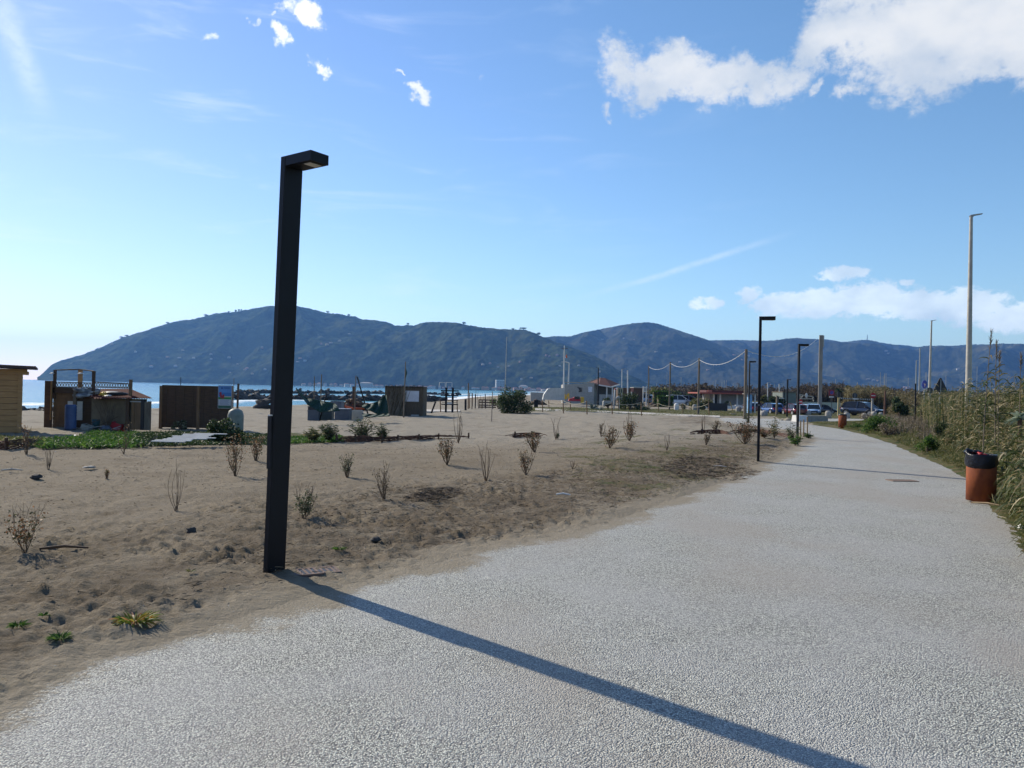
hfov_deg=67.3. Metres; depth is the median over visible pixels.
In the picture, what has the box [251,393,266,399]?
boulder
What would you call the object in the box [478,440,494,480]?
dune shrub
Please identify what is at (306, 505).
dune shrub
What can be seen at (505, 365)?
flagpole
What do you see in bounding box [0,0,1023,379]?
sky
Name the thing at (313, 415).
plastic crate
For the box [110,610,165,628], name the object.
grass tuft
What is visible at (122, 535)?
ground
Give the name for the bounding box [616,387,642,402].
dark hut
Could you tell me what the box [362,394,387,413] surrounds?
fishing net
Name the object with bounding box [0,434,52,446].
ground cover
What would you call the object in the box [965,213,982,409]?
street light
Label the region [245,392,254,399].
boulder
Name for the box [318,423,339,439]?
lance leaved plant
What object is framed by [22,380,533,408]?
sea
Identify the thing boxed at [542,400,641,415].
rope fence
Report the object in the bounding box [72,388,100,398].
tarp bundle
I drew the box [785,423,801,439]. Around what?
lance leaved plant
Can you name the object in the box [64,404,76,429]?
blue drum
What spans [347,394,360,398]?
boulder
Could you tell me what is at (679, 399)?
parked car
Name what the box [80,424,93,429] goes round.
white tray
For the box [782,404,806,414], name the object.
parked car
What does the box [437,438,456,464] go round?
dune shrub
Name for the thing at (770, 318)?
path lamp
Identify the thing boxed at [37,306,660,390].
hill promontory
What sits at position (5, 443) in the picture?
plants
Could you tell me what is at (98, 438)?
ground cover
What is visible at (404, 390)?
flagpole
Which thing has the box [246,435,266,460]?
dune shrub
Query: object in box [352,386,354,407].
wooden post
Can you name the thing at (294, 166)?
path lamp
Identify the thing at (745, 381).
cable pole
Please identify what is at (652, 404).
junk heap
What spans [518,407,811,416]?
lawn
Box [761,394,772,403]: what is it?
olive tree
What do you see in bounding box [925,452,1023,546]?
dry litter
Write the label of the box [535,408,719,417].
boardwalk
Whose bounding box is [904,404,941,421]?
reed bed
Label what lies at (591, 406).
agave
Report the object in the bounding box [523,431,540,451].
dune shrub
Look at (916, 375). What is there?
street light
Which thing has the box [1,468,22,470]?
stick
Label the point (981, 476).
litter bin
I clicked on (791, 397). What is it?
flat building
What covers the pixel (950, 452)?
verge grass
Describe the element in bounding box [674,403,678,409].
stone bollard
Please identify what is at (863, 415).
bush
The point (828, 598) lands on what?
path
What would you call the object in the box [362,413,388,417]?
wooden planks
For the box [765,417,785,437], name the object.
lance leaved plant
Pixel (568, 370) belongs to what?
bent lamp
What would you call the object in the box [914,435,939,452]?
bush
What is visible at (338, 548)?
grass tuft
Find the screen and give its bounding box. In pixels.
[708,400,727,410]
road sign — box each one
[828,390,834,415]
[922,380,926,396]
[934,378,946,398]
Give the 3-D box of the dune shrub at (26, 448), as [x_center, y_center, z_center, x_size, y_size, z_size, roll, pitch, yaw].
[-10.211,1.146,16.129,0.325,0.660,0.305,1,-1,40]
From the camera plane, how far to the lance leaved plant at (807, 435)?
30.13 m
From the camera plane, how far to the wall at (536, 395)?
119.99 m
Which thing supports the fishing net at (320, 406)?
on the ground at (122, 535)
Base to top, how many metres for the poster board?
0.950 m
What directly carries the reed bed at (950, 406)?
on the ground at (122, 535)
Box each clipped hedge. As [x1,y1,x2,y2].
[652,391,668,404]
[656,395,673,406]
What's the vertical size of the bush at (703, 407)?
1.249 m
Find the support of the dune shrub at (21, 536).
on the ground at (122, 535)
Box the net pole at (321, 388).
[320,374,321,400]
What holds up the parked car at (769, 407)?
on the ground at (122, 535)
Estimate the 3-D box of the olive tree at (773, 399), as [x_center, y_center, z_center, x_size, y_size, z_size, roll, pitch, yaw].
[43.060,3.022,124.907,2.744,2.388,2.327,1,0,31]
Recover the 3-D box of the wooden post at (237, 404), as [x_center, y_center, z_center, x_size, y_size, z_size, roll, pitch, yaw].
[-18.443,1.041,51.730,0.142,2.139,0.110,1,0,0]
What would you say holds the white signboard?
on the ground at (122, 535)
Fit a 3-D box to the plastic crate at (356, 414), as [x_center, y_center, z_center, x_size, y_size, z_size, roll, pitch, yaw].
[-8.801,1.764,43.793,0.683,0.569,0.064,1,0,0]
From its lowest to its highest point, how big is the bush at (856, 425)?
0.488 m
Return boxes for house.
[360,382,372,386]
[561,377,619,404]
[568,397,583,402]
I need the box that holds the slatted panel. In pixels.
[151,433,226,441]
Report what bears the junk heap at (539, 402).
on the ground at (122, 535)
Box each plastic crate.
[307,410,319,420]
[320,411,333,419]
[335,409,351,419]
[352,410,363,419]
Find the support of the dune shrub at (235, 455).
on the ground at (122, 535)
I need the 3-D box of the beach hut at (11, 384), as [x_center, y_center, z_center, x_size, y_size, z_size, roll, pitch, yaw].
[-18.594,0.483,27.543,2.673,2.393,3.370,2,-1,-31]
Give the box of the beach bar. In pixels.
[688,390,751,405]
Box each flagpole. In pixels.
[403,362,406,417]
[505,337,506,394]
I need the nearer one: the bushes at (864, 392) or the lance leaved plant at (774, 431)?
the lance leaved plant at (774, 431)
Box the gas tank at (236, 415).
[227,408,243,431]
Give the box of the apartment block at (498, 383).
[495,380,503,390]
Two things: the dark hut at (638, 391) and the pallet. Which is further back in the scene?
the dark hut at (638, 391)
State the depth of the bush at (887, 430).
31.16 m
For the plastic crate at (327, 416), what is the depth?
44.01 m
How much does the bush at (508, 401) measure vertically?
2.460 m
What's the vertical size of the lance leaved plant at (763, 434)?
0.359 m
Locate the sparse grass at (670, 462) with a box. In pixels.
[568,435,789,500]
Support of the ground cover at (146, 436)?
on the ground at (122, 535)
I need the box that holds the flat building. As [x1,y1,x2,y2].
[773,392,796,406]
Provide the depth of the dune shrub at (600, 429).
29.60 m
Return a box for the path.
[0,418,1023,767]
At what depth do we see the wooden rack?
61.09 m
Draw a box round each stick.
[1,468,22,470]
[39,544,88,549]
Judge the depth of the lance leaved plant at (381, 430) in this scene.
27.66 m
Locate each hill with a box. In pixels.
[545,322,853,390]
[709,338,1023,392]
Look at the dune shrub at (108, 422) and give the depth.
29.38 m
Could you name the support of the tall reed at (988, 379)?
on the ground at (122, 535)
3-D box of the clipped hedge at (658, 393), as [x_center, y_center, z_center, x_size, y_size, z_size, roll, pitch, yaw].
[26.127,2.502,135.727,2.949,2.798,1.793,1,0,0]
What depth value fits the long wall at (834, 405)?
134.99 m
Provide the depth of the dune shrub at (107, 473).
12.43 m
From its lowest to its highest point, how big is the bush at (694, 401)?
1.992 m
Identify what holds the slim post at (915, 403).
on the ground at (122, 535)
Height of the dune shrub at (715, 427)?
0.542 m
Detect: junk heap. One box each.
[344,398,365,410]
[356,402,368,410]
[530,399,546,404]
[643,402,656,406]
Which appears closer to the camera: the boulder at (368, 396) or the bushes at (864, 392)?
the bushes at (864, 392)
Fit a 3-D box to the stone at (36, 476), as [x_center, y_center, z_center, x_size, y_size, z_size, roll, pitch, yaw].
[-7.613,1.493,12.325,0.178,0.105,0.138,1,0,23]
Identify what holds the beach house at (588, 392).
on the ground at (122, 535)
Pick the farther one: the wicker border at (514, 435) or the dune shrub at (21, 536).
the wicker border at (514, 435)
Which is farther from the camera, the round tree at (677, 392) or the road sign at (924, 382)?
the round tree at (677, 392)
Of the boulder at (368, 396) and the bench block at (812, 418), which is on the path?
the bench block at (812, 418)
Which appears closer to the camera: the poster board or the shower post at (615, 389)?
the poster board
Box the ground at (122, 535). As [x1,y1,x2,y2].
[0,391,1023,704]
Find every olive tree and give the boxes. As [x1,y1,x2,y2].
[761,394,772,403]
[769,396,785,404]
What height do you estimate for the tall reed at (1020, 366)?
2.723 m
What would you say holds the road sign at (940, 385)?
on the ground at (122, 535)
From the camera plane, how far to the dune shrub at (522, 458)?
14.68 m
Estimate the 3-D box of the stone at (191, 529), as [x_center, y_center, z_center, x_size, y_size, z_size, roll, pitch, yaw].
[-3.393,1.555,8.152,0.118,0.081,0.110,1,0,0]
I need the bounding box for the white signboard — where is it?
[642,386,646,406]
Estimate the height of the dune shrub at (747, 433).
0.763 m
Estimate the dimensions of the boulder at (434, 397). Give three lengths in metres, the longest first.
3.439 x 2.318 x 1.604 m
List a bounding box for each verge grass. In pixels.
[809,421,853,425]
[843,418,1023,552]
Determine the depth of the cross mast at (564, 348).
124.96 m
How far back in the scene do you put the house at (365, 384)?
1889.88 m
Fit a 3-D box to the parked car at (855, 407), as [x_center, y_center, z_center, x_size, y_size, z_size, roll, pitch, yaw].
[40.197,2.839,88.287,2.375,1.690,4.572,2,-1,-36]
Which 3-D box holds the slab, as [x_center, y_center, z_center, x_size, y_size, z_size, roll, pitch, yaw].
[7.424,1.867,11.993,0.028,0.047,0.501,2,-1,-33]
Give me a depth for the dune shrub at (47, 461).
13.75 m
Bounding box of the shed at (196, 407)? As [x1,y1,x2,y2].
[159,385,232,428]
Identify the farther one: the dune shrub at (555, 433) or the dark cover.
the dark cover
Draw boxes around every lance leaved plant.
[301,426,323,440]
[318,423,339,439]
[344,416,379,435]
[375,422,392,438]
[740,411,754,421]
[760,429,776,437]
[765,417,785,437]
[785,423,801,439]
[787,434,804,445]
[804,432,812,437]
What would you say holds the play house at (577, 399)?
on the ground at (122, 535)
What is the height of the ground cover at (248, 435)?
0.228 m
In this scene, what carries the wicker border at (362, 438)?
on the ground at (122, 535)
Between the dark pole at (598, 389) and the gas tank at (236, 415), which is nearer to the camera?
the gas tank at (236, 415)
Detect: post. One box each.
[236,384,238,408]
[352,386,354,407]
[613,388,616,408]
[776,396,777,414]
[883,391,885,414]
[914,384,915,419]
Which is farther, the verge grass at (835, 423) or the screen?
the screen
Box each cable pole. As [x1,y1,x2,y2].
[648,366,648,406]
[668,362,670,409]
[697,358,699,413]
[743,349,747,418]
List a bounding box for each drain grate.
[885,479,918,481]
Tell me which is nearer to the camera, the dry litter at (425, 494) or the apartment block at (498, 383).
the dry litter at (425, 494)
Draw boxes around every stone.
[29,474,42,479]
[186,527,196,533]
[370,537,381,542]
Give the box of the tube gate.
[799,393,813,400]
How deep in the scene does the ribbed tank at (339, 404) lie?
56.43 m
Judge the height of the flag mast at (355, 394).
2.978 m
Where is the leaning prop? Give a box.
[357,377,369,417]
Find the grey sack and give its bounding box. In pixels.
[100,425,111,430]
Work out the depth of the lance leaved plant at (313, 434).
24.90 m
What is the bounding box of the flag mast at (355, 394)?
[354,377,355,409]
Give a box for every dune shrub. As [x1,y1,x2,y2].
[4,499,47,552]
[19,423,31,454]
[45,444,54,469]
[92,399,115,425]
[105,468,109,478]
[113,419,130,453]
[168,465,184,510]
[219,433,250,475]
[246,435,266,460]
[292,484,320,518]
[339,453,354,477]
[372,460,391,499]
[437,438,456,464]
[454,411,461,441]
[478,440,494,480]
[519,449,535,474]
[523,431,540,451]
[551,417,560,439]
[598,421,604,436]
[602,424,620,447]
[623,421,638,440]
[704,433,711,444]
[708,421,721,430]
[726,421,756,443]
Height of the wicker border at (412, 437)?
0.396 m
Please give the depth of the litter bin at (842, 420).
39.99 m
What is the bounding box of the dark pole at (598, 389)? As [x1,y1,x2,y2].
[597,368,598,405]
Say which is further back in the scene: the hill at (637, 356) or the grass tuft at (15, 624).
the hill at (637, 356)
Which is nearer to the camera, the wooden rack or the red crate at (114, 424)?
the red crate at (114, 424)
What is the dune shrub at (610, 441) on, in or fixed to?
on the ground at (122, 535)
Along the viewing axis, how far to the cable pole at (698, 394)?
81.92 m
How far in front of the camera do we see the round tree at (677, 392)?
164.32 m
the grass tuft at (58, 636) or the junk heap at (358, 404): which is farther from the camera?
the junk heap at (358, 404)
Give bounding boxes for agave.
[587,403,598,408]
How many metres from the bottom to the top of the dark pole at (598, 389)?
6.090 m
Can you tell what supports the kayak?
on the ground at (122, 535)
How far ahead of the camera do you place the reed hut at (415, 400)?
50.66 m
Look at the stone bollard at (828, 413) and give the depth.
77.83 m
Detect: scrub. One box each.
[644,383,1007,400]
[794,381,846,402]
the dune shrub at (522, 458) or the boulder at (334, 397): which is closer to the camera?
the dune shrub at (522, 458)
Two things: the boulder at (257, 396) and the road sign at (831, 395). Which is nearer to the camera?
the road sign at (831, 395)
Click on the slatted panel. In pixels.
(186, 437)
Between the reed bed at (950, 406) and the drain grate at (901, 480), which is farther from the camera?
the reed bed at (950, 406)
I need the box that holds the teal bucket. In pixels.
[92,419,99,429]
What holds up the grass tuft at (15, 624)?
on the ground at (122, 535)
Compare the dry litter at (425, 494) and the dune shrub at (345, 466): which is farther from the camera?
the dune shrub at (345, 466)
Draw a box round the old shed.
[44,369,151,429]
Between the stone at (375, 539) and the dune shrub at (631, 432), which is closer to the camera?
the stone at (375, 539)
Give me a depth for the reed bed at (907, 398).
84.65 m
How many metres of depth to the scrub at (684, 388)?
271.33 m
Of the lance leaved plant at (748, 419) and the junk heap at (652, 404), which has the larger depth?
the junk heap at (652, 404)
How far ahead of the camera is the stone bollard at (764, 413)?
79.36 m
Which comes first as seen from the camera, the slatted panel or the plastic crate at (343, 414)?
the slatted panel
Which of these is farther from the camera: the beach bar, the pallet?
the beach bar
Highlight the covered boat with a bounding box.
[542,388,563,399]
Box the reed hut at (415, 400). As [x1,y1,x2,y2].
[385,385,426,415]
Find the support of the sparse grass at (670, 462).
on the ground at (122, 535)
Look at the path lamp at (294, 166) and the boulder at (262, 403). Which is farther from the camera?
the boulder at (262, 403)
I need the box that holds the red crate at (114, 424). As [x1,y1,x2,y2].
[110,421,123,430]
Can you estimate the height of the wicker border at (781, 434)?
0.333 m
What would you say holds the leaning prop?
on the ground at (122, 535)
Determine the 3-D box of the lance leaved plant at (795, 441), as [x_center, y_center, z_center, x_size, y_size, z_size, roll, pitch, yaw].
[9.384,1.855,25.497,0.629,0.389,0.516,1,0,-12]
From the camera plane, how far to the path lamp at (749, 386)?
46.25 m
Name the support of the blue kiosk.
on the ground at (122, 535)
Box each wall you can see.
[530,392,544,401]
[796,402,840,408]
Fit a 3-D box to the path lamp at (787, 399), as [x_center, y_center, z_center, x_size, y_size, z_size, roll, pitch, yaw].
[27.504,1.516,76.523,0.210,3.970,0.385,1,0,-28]
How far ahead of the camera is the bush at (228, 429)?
22.57 m
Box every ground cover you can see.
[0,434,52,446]
[31,428,144,449]
[128,430,266,446]
[239,432,266,442]
[291,434,343,443]
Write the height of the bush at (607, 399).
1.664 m
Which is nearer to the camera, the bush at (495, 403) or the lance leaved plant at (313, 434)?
the lance leaved plant at (313, 434)
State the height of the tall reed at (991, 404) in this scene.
2.986 m
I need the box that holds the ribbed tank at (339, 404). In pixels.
[331,401,343,411]
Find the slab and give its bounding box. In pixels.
[971,502,1000,505]
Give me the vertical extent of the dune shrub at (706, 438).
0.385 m
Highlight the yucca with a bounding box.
[1004,411,1023,449]
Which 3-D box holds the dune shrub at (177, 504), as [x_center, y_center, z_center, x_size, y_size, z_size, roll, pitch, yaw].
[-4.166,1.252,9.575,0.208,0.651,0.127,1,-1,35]
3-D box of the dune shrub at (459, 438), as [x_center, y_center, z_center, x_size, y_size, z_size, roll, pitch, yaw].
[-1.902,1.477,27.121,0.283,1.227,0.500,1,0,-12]
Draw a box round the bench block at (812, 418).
[791,415,827,421]
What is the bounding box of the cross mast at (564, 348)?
[561,346,567,402]
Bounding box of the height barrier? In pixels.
[837,391,872,415]
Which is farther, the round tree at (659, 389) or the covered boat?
the round tree at (659, 389)
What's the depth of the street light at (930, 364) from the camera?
77.96 m
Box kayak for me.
[345,403,366,409]
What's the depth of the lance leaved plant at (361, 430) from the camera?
27.13 m
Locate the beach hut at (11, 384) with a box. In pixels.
[0,365,37,432]
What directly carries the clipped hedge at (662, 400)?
on the ground at (122, 535)
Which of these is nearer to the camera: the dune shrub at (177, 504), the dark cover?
the dune shrub at (177, 504)
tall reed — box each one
[975,330,999,450]
[978,350,1013,467]
[984,340,1013,446]
[1005,352,1023,430]
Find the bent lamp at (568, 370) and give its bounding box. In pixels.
[565,361,569,383]
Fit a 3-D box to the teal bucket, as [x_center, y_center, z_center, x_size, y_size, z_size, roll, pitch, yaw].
[-16.098,1.564,29.776,0.310,0.403,0.305,1,0,0]
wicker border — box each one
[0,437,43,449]
[335,434,382,442]
[337,433,469,441]
[505,431,546,437]
[690,429,730,434]
[729,429,789,436]
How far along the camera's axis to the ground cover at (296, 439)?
25.19 m
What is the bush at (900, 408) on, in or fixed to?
on the ground at (122, 535)
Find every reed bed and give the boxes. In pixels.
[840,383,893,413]
[886,388,962,415]
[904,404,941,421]
[918,378,1023,447]
[934,374,1023,556]
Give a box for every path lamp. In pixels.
[263,150,328,572]
[748,361,755,411]
[757,316,775,461]
[786,379,790,416]
[796,344,808,437]
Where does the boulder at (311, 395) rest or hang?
in the sea
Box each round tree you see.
[647,386,673,394]
[670,390,691,395]
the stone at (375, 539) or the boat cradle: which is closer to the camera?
the stone at (375, 539)
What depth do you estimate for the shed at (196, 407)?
31.81 m
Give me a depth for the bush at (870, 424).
34.93 m
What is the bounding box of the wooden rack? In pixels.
[439,382,458,411]
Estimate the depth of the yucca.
15.48 m
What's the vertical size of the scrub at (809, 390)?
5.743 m
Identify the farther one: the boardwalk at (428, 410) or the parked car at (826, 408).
the parked car at (826, 408)
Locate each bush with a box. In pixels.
[171,420,186,429]
[206,417,248,442]
[489,397,500,408]
[497,385,534,413]
[603,397,610,408]
[616,392,644,409]
[681,402,705,409]
[688,397,713,408]
[845,422,863,427]
[858,413,872,419]
[858,413,897,432]
[878,422,899,434]
[892,396,910,417]
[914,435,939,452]
[932,421,957,435]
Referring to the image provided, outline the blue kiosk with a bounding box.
[742,393,755,412]
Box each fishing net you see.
[296,388,339,411]
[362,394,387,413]
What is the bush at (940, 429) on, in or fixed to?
on the ground at (122, 535)
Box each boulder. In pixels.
[234,391,249,399]
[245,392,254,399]
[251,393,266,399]
[253,398,270,408]
[308,392,315,398]
[328,395,337,400]
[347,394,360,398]
[365,393,371,400]
[371,395,379,400]
[430,395,437,401]
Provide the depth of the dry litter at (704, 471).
16.38 m
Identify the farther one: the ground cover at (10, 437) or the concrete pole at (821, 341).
the concrete pole at (821, 341)
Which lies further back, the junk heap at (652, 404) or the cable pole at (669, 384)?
the junk heap at (652, 404)
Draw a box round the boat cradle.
[602,401,612,405]
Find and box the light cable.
[653,339,816,369]
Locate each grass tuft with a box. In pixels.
[6,619,31,628]
[37,611,50,616]
[46,630,73,645]
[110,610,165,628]
[332,546,346,549]
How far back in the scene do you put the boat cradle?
87.99 m
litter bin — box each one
[838,414,846,427]
[963,448,998,501]
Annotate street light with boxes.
[915,360,917,389]
[918,348,920,391]
[928,320,934,396]
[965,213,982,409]
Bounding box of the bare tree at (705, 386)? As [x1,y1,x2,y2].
[686,382,714,400]
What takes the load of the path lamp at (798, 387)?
on the ground at (122, 535)
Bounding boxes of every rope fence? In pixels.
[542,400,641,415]
[548,400,709,414]
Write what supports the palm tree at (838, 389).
on the ground at (122, 535)
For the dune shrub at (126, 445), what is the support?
on the ground at (122, 535)
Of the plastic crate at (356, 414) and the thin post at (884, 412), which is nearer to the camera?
the plastic crate at (356, 414)
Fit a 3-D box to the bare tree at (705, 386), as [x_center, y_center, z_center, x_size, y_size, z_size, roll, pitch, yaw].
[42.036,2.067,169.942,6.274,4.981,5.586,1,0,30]
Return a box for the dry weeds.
[880,413,945,439]
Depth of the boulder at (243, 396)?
150.46 m
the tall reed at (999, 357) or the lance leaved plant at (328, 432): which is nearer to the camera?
the tall reed at (999, 357)
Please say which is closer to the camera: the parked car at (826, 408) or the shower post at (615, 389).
the shower post at (615, 389)
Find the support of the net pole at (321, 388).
on the ground at (122, 535)
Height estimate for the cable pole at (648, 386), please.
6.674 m
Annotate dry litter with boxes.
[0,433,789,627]
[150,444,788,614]
[400,486,465,503]
[659,452,757,480]
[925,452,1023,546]
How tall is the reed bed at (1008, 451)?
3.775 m
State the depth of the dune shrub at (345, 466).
13.39 m
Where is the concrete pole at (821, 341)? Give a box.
[818,335,823,413]
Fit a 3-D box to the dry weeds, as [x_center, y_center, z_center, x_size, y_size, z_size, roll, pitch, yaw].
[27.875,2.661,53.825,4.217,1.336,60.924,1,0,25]
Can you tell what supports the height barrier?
on the ground at (122, 535)
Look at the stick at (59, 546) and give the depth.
7.13 m
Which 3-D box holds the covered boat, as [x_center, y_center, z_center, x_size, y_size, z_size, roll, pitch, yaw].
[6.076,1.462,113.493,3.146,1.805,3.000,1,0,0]
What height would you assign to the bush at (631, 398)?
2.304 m
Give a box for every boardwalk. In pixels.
[427,409,459,412]
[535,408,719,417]
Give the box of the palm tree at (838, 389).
[834,388,843,402]
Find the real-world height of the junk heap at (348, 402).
1.337 m
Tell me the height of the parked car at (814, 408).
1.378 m
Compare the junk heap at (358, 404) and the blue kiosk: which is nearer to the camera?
the junk heap at (358, 404)
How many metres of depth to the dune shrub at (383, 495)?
10.85 m
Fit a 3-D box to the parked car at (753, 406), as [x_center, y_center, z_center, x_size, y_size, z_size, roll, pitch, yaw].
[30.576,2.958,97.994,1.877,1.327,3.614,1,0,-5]
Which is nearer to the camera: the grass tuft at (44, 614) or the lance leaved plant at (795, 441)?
the grass tuft at (44, 614)
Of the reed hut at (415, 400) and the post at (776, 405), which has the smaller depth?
the reed hut at (415, 400)
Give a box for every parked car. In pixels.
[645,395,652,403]
[666,395,689,405]
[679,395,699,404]
[742,402,761,411]
[760,403,784,412]
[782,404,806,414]
[807,404,822,414]
[822,404,836,413]
[840,401,883,415]
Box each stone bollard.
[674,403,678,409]
[760,410,767,415]
[825,411,830,417]
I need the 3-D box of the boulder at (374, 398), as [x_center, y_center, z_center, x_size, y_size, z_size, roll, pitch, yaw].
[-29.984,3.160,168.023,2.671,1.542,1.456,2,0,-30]
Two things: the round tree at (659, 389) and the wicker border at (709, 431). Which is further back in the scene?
the round tree at (659, 389)
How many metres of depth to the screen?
98.49 m
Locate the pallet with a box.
[478,399,495,408]
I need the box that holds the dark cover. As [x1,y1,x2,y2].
[104,391,127,394]
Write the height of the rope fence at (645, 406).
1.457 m
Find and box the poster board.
[218,385,231,408]
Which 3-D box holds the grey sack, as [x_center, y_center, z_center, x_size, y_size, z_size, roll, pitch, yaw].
[-15.330,1.690,29.052,0.509,0.261,0.464,1,-1,45]
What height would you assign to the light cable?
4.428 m
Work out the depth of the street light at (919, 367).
114.98 m

